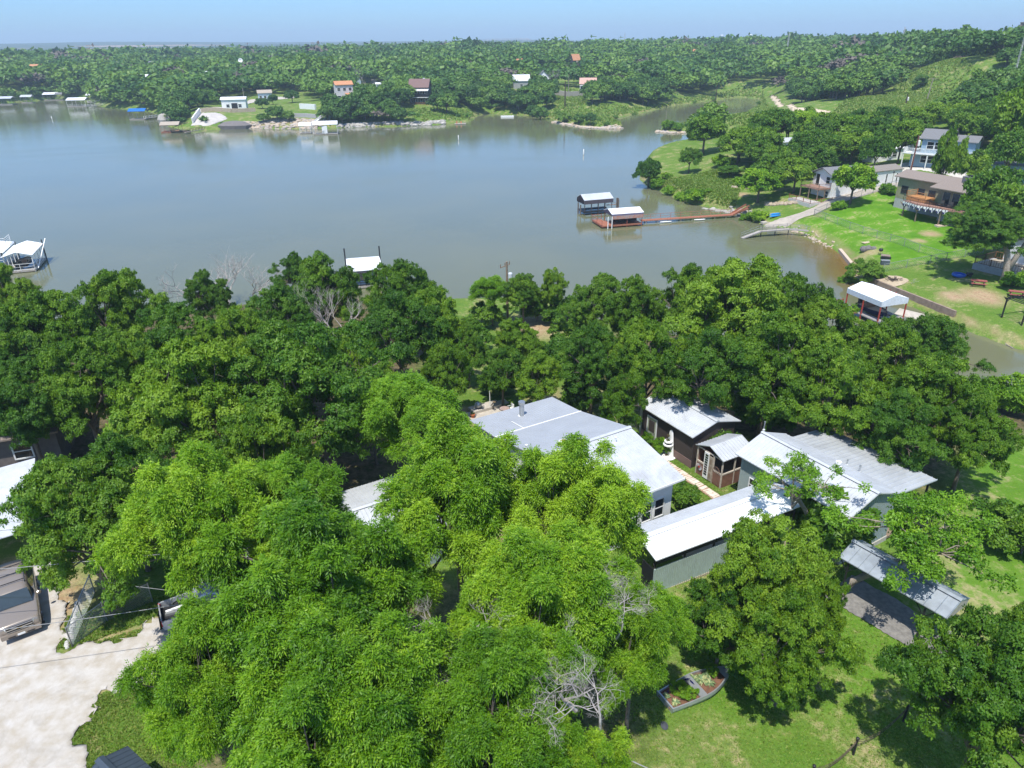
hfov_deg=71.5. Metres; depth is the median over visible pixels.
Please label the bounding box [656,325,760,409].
elm tree
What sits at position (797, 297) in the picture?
oak tree
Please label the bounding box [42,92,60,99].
covered dock
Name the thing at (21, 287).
oak tree
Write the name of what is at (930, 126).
oak tree
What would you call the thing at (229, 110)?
retaining wall
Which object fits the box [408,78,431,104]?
house
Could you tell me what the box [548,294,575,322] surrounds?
shrub
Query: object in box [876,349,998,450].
oak tree
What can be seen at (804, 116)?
oak tree
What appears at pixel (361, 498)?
garage
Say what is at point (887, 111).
oak tree
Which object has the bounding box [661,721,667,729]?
flat rock
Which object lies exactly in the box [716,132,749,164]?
oak tree
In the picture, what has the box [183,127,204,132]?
dock walkway
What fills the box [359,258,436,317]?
oak tree
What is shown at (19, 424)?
elm tree
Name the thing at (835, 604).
oak tree
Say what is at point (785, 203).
stone wall
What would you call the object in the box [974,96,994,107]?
oak tree
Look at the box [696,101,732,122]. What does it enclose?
oak tree
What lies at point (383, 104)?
oak tree
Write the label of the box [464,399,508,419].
patio slab
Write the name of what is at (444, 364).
oak tree
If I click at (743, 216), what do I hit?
shrub
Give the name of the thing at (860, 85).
oak tree
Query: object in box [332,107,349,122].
oak tree
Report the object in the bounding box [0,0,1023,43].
sky
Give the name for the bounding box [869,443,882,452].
shrub
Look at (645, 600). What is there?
dead tree
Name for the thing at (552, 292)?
oak tree
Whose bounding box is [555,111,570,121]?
oak tree
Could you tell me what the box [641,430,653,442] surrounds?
shrub
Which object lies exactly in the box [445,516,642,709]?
pecan tree
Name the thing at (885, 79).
oak tree
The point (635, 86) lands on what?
oak tree
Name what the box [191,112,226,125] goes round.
gravel slope
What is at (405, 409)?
pecan tree
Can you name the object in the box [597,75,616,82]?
oak tree
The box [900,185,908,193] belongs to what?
window
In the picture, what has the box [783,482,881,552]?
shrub
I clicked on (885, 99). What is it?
tall grass
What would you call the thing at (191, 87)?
oak tree
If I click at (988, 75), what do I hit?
oak tree
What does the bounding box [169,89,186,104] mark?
oak tree
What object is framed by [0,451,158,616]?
elm tree
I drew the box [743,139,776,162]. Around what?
oak tree
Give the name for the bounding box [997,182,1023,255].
oak tree
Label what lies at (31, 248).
covered dock
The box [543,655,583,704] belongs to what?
dead tree
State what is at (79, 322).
oak tree
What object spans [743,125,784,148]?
oak tree
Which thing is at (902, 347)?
oak tree
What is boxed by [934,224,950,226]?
paver strip
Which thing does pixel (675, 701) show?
yucca plant
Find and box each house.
[0,417,77,467]
[220,96,247,108]
[256,89,271,98]
[332,80,352,97]
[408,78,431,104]
[470,397,684,550]
[538,70,549,78]
[570,54,580,61]
[579,78,596,88]
[735,421,936,564]
[788,165,857,207]
[893,169,973,224]
[900,128,983,173]
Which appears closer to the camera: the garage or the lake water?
the garage
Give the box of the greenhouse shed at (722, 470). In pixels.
[695,433,748,488]
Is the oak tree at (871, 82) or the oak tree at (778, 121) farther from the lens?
the oak tree at (871, 82)
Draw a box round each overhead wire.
[0,598,213,629]
[2,554,156,568]
[83,578,211,594]
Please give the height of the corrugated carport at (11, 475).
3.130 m
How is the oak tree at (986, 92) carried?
on the ground at (976, 306)
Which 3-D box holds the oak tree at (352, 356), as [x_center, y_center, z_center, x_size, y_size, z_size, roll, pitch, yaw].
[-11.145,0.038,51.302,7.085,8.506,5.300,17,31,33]
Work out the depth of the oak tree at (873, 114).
169.48 m
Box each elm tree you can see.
[0,315,59,375]
[0,354,89,460]
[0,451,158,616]
[47,427,179,571]
[134,300,223,383]
[184,359,254,429]
[224,319,405,467]
[240,280,316,343]
[267,251,311,287]
[348,289,451,374]
[448,317,494,387]
[474,347,525,405]
[554,320,624,414]
[555,271,630,332]
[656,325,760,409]
[683,578,746,680]
[842,386,952,471]
[873,602,1023,767]
[894,312,995,382]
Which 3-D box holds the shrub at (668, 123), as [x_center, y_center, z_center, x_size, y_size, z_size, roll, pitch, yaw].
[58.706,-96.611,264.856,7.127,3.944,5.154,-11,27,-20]
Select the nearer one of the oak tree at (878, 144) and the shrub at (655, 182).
the oak tree at (878, 144)
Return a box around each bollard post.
[852,737,859,755]
[902,704,909,721]
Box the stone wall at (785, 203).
[764,201,797,205]
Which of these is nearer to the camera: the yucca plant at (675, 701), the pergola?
the yucca plant at (675, 701)
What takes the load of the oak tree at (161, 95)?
on the ground at (976, 306)
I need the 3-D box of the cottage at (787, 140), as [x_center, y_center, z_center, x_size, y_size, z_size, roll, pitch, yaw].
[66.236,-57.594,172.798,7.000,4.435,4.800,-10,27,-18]
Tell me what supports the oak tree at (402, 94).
on the ground at (976, 306)
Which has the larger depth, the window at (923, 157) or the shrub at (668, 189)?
the shrub at (668, 189)
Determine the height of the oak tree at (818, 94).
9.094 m
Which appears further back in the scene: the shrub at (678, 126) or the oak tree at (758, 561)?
the shrub at (678, 126)
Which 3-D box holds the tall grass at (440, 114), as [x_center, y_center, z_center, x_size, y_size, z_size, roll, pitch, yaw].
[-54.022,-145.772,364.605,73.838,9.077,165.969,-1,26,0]
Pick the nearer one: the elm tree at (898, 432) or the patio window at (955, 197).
the elm tree at (898, 432)
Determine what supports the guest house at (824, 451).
on the ground at (976, 306)
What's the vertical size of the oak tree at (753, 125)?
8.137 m
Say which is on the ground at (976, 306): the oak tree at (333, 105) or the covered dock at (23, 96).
the oak tree at (333, 105)
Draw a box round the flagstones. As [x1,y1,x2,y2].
[663,457,719,497]
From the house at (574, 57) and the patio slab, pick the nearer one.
the patio slab
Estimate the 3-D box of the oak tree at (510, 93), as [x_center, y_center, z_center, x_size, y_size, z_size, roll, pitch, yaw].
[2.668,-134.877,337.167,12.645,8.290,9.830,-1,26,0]
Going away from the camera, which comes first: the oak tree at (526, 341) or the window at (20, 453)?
the window at (20, 453)
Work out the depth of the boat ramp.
130.25 m
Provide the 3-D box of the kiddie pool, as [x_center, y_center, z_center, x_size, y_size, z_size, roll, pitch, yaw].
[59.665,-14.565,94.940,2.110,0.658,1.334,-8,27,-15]
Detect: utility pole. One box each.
[500,261,512,317]
[564,81,565,105]
[910,136,920,169]
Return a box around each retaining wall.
[191,108,200,123]
[201,107,255,112]
[294,113,316,117]
[299,103,315,109]
[555,91,582,96]
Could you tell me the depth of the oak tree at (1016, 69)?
218.25 m
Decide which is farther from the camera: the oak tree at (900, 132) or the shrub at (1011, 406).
the oak tree at (900, 132)
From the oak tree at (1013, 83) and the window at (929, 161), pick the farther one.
the oak tree at (1013, 83)
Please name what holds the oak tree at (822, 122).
on the ground at (976, 306)
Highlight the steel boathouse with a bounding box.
[840,282,908,322]
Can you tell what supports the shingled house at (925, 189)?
on the ground at (976, 306)
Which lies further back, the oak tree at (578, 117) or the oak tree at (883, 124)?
the oak tree at (578, 117)
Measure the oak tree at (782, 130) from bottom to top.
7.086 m
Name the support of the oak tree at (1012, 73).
on the ground at (976, 306)
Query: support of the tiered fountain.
on the ground at (976, 306)
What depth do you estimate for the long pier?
135.45 m
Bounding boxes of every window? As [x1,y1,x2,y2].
[10,443,35,459]
[640,501,652,523]
[653,496,664,518]
[748,477,756,485]
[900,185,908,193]
[917,188,924,195]
[919,155,927,162]
[926,141,934,148]
[927,156,933,163]
[928,190,935,197]
[942,191,951,206]
[951,193,961,207]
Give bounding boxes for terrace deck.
[972,251,1023,275]
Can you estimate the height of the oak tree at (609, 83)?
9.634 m
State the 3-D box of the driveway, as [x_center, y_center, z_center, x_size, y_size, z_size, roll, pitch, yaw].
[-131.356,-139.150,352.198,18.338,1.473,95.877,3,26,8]
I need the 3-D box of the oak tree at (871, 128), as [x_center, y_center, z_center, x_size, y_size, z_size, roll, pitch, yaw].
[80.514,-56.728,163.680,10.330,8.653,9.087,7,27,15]
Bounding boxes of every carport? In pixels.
[0,458,42,564]
[840,539,969,636]
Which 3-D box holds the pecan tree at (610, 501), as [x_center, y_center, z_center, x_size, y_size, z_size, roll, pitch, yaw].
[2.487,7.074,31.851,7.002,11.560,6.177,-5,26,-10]
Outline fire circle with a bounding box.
[877,275,908,286]
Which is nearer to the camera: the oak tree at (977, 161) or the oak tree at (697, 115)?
the oak tree at (977, 161)
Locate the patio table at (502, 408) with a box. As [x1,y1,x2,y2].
[499,406,509,410]
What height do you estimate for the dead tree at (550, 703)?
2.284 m
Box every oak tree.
[0,262,60,320]
[0,289,118,370]
[11,335,134,441]
[62,267,169,339]
[97,335,260,463]
[101,324,167,403]
[156,90,165,105]
[159,95,177,105]
[159,99,178,113]
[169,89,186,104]
[173,85,194,90]
[174,89,203,109]
[182,268,236,319]
[192,89,206,106]
[192,303,265,383]
[200,91,209,106]
[211,406,324,482]
[236,320,308,390]
[254,98,269,108]
[256,113,270,121]
[264,105,283,119]
[264,249,364,334]
[267,94,277,101]
[280,110,293,120]
[283,90,299,102]
[315,104,332,120]
[320,93,338,105]
[323,327,399,395]
[327,97,341,110]
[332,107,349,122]
[338,95,361,120]
[348,88,378,103]
[351,101,377,120]
[352,83,377,92]
[357,419,385,464]
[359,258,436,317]
[365,85,383,94]
[374,90,400,102]
[375,98,401,119]
[377,82,394,92]
[379,106,391,120]
[388,106,406,119]
[390,80,416,104]
[391,88,411,107]
[393,284,464,353]
[420,337,474,408]
[424,93,442,109]
[431,81,437,88]
[433,79,458,93]
[436,93,458,112]
[449,90,463,100]
[458,73,478,84]
[458,81,469,85]
[458,85,481,107]
[474,81,489,86]
[479,85,497,103]
[488,81,508,88]
[491,317,544,363]
[492,77,511,87]
[496,88,514,103]
[499,273,542,322]
[505,91,526,107]
[507,94,525,110]
[512,349,571,401]
[517,94,538,105]
[520,86,539,95]
[523,105,537,116]
[527,74,547,86]
[531,105,548,118]
[535,81,557,93]
[535,91,556,107]
[537,78,559,92]
[537,267,569,306]
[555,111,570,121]
[572,113,584,123]
[579,80,599,100]
[583,85,599,103]
[584,112,596,124]
[590,81,614,101]
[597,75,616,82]
[598,372,648,425]
[602,79,615,99]
[606,314,698,405]
[608,273,667,341]
[611,82,634,101]
[623,81,639,100]
[626,77,644,86]
[631,157,661,187]
[632,85,655,104]
[634,84,662,104]
[641,80,660,100]
[644,261,730,323]
[655,77,670,90]
[662,253,804,355]
[677,147,702,172]
[685,111,727,153]
[686,508,842,651]
[689,110,717,126]
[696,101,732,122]
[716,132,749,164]
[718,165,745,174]
[719,311,825,436]
[725,126,752,160]
[729,580,866,703]
[732,167,783,202]
[735,123,762,129]
[742,126,781,145]
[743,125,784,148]
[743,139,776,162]
[745,628,833,712]
[747,110,767,124]
[750,153,793,173]
[758,108,800,132]
[759,143,800,161]
[770,271,835,348]
[772,156,817,192]
[779,129,797,137]
[782,331,892,435]
[785,77,804,89]
[787,85,794,98]
[788,125,829,154]
[789,294,887,375]
[791,79,814,101]
[792,110,818,131]
[794,106,821,113]
[801,144,841,166]
[803,116,830,129]
[806,82,827,99]
[808,133,854,166]
[809,86,835,99]
[811,112,839,124]
[812,79,840,98]
[814,571,850,639]
[818,74,846,98]
[821,73,857,99]
[821,90,838,98]
[825,116,880,160]
[830,162,879,204]
[835,91,853,97]
[836,127,873,164]
[839,80,863,97]
[843,108,868,115]
[846,71,865,96]
[849,314,941,426]
[857,118,876,154]
[857,130,895,165]
[858,71,879,95]
[861,110,898,126]
[866,68,892,94]
[867,116,894,134]
[871,106,904,120]
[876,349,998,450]
[882,70,899,92]
[883,119,923,163]
[892,117,933,145]
[904,107,936,125]
[911,74,928,86]
[911,387,1023,491]
[915,101,948,121]
[931,124,969,174]
[932,90,971,121]
[936,98,969,128]
[941,103,974,129]
[946,105,984,134]
[956,82,980,91]
[956,148,993,175]
[956,165,1023,209]
[962,66,1013,84]
[962,88,975,103]
[962,109,995,146]
[968,84,1005,102]
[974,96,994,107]
[976,81,997,89]
[977,114,1003,135]
[978,104,992,137]
[985,125,1023,165]
[988,79,1023,133]
[994,601,1023,681]
[995,46,1022,67]
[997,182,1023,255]
[999,65,1022,72]
[1002,28,1023,47]
[1002,74,1023,92]
[1005,67,1022,78]
[1008,47,1023,62]
[1009,54,1023,62]
[1010,59,1023,68]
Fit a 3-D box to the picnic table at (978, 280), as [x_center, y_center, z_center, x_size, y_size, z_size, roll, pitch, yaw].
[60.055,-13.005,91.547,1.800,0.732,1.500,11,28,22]
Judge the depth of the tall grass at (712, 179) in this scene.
153.56 m
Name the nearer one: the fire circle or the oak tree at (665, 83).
the fire circle
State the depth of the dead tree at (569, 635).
23.45 m
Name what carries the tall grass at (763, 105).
on the ground at (976, 306)
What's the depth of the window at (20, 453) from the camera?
47.12 m
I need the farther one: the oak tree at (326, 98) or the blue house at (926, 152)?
the oak tree at (326, 98)
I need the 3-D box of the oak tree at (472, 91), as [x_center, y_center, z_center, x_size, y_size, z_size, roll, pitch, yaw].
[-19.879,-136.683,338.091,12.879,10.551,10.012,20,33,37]
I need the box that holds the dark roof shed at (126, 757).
[92,746,150,767]
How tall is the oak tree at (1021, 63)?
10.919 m
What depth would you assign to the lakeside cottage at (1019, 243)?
96.24 m
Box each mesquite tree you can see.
[752,449,872,539]
[820,489,1019,595]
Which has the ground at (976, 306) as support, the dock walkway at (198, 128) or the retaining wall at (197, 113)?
the retaining wall at (197, 113)
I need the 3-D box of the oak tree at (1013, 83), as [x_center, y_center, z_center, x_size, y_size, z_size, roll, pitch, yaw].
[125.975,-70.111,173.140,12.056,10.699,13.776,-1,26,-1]
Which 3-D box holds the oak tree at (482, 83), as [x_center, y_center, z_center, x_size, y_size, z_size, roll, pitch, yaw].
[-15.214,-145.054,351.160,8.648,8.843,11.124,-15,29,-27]
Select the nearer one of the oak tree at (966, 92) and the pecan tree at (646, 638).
the pecan tree at (646, 638)
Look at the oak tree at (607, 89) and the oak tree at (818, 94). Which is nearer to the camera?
the oak tree at (818, 94)
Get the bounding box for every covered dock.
[0,96,17,104]
[0,234,17,264]
[0,238,47,272]
[20,95,34,102]
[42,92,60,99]
[54,92,64,99]
[65,97,90,106]
[127,108,149,119]
[159,121,182,132]
[298,122,311,133]
[312,121,338,134]
[343,246,385,287]
[577,192,618,214]
[592,206,643,228]
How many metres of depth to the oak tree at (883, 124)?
161.59 m
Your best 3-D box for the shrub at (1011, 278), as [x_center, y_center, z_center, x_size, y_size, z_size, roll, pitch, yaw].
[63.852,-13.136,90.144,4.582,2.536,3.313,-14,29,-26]
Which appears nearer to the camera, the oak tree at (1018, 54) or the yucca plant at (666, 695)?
the yucca plant at (666, 695)
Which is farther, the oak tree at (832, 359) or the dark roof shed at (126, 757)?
the oak tree at (832, 359)
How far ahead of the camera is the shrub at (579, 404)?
55.85 m
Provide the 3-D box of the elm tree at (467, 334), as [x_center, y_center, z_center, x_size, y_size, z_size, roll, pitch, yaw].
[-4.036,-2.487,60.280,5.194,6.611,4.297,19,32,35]
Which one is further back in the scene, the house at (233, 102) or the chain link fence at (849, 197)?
the house at (233, 102)
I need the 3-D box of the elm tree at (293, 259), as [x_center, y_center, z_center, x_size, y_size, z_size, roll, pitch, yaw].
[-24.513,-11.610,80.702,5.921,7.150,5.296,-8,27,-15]
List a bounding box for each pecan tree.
[86,438,289,602]
[111,590,270,767]
[187,474,433,705]
[218,604,459,767]
[235,731,320,767]
[241,450,355,555]
[340,368,472,465]
[368,403,544,635]
[414,618,591,767]
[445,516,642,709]
[467,275,522,325]
[502,431,654,564]
[542,709,634,767]
[590,574,696,733]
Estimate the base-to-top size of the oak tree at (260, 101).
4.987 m
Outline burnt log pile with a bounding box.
[885,276,901,281]
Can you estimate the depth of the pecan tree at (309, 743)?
21.21 m
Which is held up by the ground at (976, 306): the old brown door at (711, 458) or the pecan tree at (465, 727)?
the pecan tree at (465, 727)
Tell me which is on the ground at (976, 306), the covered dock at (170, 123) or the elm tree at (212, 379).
the elm tree at (212, 379)
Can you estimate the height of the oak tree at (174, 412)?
11.225 m
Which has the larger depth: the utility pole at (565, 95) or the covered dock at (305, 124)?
the utility pole at (565, 95)
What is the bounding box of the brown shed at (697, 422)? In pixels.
[638,393,740,467]
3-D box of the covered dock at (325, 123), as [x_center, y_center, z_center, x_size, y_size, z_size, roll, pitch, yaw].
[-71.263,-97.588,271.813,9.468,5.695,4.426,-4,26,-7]
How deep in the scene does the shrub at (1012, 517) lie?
40.07 m
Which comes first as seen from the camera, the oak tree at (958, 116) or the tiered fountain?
the tiered fountain
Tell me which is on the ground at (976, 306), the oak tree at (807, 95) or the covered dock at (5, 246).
the oak tree at (807, 95)
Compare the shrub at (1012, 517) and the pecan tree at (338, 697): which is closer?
the pecan tree at (338, 697)
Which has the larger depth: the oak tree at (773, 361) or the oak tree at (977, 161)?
the oak tree at (977, 161)
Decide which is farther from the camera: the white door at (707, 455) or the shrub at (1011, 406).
the shrub at (1011, 406)
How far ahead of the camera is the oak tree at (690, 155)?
162.82 m
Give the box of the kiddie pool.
[952,272,965,277]
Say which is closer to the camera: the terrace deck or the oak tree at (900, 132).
the terrace deck
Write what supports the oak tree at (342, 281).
on the ground at (976, 306)
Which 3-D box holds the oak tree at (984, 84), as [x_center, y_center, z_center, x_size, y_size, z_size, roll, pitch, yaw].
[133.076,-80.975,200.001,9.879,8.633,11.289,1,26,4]
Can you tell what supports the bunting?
attached to the shingled house at (925, 189)
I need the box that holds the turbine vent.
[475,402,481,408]
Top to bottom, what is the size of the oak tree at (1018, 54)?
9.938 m
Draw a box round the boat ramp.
[765,182,897,226]
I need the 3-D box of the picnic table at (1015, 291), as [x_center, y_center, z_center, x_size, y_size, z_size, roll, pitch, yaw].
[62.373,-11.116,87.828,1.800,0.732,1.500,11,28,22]
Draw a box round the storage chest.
[880,259,889,264]
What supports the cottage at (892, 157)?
on the ground at (976, 306)
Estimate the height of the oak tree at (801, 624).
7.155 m
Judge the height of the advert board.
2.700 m
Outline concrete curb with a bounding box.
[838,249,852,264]
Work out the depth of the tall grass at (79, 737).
29.11 m
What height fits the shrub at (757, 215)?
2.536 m
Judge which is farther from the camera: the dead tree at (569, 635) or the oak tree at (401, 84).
the oak tree at (401, 84)
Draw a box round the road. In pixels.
[899,162,976,177]
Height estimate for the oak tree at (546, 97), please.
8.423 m
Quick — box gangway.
[741,223,809,238]
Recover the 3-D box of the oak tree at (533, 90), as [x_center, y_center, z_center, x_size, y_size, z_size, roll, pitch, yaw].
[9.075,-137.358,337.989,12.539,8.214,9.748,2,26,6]
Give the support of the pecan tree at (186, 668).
on the ground at (976, 306)
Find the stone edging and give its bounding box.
[64,600,80,648]
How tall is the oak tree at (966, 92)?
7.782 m
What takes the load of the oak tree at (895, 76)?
on the ground at (976, 306)
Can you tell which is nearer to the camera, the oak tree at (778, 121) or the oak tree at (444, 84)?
the oak tree at (778, 121)
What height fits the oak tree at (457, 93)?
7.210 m
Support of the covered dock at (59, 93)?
in the lake water
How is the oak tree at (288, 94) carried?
on the ground at (976, 306)
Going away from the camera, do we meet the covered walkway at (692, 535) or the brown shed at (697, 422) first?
the covered walkway at (692, 535)
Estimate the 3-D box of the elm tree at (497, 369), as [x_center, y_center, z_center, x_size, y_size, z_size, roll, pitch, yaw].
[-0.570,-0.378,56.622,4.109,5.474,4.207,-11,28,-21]
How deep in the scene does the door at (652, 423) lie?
51.13 m
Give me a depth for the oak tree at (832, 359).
45.85 m
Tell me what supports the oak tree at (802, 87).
on the ground at (976, 306)
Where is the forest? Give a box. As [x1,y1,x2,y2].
[0,22,1023,126]
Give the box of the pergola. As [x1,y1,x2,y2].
[1001,294,1023,325]
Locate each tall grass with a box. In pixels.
[55,595,177,649]
[68,626,142,650]
[71,686,139,767]
[88,680,194,767]
[324,84,474,125]
[512,85,778,130]
[603,562,1023,767]
[649,167,740,206]
[662,450,737,500]
[834,57,983,114]
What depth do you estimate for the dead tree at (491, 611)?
23.89 m
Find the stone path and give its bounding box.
[670,463,716,498]
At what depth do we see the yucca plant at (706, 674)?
31.76 m
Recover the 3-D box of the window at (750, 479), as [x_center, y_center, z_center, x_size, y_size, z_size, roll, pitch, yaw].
[14.761,6.243,43.673,0.070,0.920,0.620,-16,29,-28]
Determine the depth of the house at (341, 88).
329.24 m
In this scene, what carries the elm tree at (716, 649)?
on the ground at (976, 306)
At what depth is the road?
142.09 m
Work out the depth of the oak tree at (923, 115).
177.25 m
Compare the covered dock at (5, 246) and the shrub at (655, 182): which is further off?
the shrub at (655, 182)
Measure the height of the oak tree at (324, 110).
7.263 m
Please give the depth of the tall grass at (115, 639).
33.21 m
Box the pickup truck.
[157,581,222,630]
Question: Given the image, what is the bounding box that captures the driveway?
[195,96,293,110]
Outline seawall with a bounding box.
[866,278,956,316]
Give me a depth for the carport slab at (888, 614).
36.09 m
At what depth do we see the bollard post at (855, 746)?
28.51 m
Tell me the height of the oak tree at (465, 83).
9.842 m
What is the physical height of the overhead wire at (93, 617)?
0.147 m
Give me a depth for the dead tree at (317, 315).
63.00 m
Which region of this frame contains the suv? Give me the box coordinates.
[0,561,44,641]
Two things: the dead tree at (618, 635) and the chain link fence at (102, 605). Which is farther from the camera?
the chain link fence at (102, 605)
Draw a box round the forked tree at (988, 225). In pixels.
[937,196,1023,283]
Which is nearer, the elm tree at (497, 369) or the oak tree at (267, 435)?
the oak tree at (267, 435)
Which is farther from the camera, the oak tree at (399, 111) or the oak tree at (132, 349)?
the oak tree at (399, 111)
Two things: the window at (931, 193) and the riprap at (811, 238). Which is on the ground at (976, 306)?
the riprap at (811, 238)
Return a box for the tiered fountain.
[660,430,674,460]
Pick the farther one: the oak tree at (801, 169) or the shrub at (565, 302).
the oak tree at (801, 169)
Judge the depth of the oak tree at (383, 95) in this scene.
302.45 m
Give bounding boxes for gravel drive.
[0,557,253,767]
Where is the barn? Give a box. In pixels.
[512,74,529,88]
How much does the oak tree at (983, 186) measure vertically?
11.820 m
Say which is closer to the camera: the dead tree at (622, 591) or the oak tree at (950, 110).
the dead tree at (622, 591)
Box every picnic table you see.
[970,279,987,286]
[1008,290,1023,298]
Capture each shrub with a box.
[113,610,121,617]
[198,115,207,120]
[461,327,490,341]
[467,300,505,326]
[477,374,516,395]
[519,299,554,321]
[535,335,580,372]
[546,315,575,339]
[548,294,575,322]
[559,379,608,410]
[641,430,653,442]
[649,176,665,188]
[651,437,670,453]
[661,119,677,128]
[661,172,673,178]
[661,184,674,193]
[669,679,691,699]
[672,122,682,129]
[672,478,702,507]
[673,191,684,201]
[683,686,699,699]
[684,188,705,201]
[704,662,719,677]
[706,428,740,458]
[711,154,736,165]
[730,385,797,431]
[738,213,752,220]
[746,210,769,221]
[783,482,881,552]
[831,200,848,208]
[837,274,859,283]
[844,257,888,281]
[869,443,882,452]
[878,183,896,194]
[966,495,1023,543]
[975,376,1019,413]
[980,500,1023,553]
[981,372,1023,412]
[999,270,1023,287]
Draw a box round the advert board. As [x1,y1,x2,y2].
[322,126,327,132]
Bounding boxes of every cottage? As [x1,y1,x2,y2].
[782,137,795,148]
[862,146,903,162]
[991,161,1023,183]
[1002,238,1023,264]
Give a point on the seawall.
(940, 308)
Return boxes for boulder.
[157,113,173,123]
[860,246,866,250]
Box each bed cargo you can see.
[165,610,179,615]
[166,605,181,612]
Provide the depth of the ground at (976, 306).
50.15 m
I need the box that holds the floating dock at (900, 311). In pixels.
[894,308,921,318]
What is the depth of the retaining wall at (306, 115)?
299.57 m
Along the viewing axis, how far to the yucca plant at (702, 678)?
31.50 m
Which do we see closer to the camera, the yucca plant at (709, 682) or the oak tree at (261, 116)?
the yucca plant at (709, 682)
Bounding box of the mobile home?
[858,163,903,189]
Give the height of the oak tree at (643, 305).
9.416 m
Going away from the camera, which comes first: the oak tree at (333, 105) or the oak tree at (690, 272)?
the oak tree at (690, 272)
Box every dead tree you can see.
[156,265,203,308]
[201,249,253,303]
[237,261,282,296]
[272,297,327,331]
[290,281,363,333]
[406,595,433,630]
[422,644,456,683]
[468,595,531,629]
[518,672,583,747]
[542,645,623,729]
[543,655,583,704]
[544,612,584,657]
[562,656,620,729]
[594,559,645,622]
[598,570,648,639]
[617,583,657,612]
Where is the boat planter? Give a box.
[657,666,728,713]
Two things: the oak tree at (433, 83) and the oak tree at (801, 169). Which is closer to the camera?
the oak tree at (801, 169)
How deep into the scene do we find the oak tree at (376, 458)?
47.97 m
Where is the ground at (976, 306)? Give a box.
[0,36,1023,767]
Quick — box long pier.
[640,204,748,222]
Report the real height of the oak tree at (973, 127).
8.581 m
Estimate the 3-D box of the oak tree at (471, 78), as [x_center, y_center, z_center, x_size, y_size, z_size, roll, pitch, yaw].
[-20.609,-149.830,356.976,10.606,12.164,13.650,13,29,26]
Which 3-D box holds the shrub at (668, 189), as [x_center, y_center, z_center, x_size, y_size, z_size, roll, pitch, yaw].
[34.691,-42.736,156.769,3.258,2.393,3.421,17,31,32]
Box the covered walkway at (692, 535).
[627,481,799,588]
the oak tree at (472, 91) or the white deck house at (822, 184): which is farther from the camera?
the oak tree at (472, 91)
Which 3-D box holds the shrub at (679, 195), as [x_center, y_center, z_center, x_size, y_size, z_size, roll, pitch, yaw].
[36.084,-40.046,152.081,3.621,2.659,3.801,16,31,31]
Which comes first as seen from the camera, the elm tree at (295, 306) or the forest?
the elm tree at (295, 306)
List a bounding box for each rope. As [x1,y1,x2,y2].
[818,742,855,767]
[859,708,906,741]
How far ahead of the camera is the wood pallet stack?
102.88 m
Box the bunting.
[903,201,947,214]
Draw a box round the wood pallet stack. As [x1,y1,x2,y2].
[881,254,890,258]
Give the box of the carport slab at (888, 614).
[826,575,950,655]
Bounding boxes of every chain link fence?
[65,574,94,645]
[65,582,152,646]
[814,180,896,214]
[814,209,947,257]
[884,253,946,270]
[946,245,984,260]
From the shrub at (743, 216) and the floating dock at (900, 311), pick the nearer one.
the floating dock at (900, 311)
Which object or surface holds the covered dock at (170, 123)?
in the lake water
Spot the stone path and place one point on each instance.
(700, 486)
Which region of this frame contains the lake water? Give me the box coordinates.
[0,97,1023,384]
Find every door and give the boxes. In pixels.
[646,415,657,443]
[702,451,709,478]
[707,456,712,480]
[815,173,820,184]
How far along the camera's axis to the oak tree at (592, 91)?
322.99 m
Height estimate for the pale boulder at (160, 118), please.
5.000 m
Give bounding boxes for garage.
[317,474,446,563]
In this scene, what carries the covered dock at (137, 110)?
in the lake water
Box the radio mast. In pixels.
[1016,38,1023,66]
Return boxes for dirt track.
[770,95,830,111]
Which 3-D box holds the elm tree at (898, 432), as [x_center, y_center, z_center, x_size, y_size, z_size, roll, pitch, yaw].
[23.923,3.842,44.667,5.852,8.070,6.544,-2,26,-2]
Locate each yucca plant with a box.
[662,691,670,697]
[671,697,680,705]
[694,673,707,685]
[703,670,714,679]
[705,678,714,686]
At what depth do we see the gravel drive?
30.77 m
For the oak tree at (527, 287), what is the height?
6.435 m
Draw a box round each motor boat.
[14,256,31,266]
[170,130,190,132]
[613,218,636,221]
[855,298,886,316]
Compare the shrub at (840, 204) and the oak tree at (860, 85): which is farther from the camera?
the oak tree at (860, 85)
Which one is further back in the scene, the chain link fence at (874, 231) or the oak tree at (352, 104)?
the oak tree at (352, 104)
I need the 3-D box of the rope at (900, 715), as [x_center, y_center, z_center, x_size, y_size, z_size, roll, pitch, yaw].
[15.218,14.171,29.271,3.288,0.659,0.025,-15,29,-26]
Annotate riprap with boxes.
[244,121,261,128]
[255,117,325,128]
[336,119,445,127]
[551,121,622,128]
[655,130,685,133]
[702,206,751,215]
[780,226,836,248]
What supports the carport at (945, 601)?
on the carport slab at (888, 614)
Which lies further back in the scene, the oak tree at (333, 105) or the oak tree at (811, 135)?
the oak tree at (333, 105)
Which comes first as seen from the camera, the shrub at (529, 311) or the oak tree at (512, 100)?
the shrub at (529, 311)
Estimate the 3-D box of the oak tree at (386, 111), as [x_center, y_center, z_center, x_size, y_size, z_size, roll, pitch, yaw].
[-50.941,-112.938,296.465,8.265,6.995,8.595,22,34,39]
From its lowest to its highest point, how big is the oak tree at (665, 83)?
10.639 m
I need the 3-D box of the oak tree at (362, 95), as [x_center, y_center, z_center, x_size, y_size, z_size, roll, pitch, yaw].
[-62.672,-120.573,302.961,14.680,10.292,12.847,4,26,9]

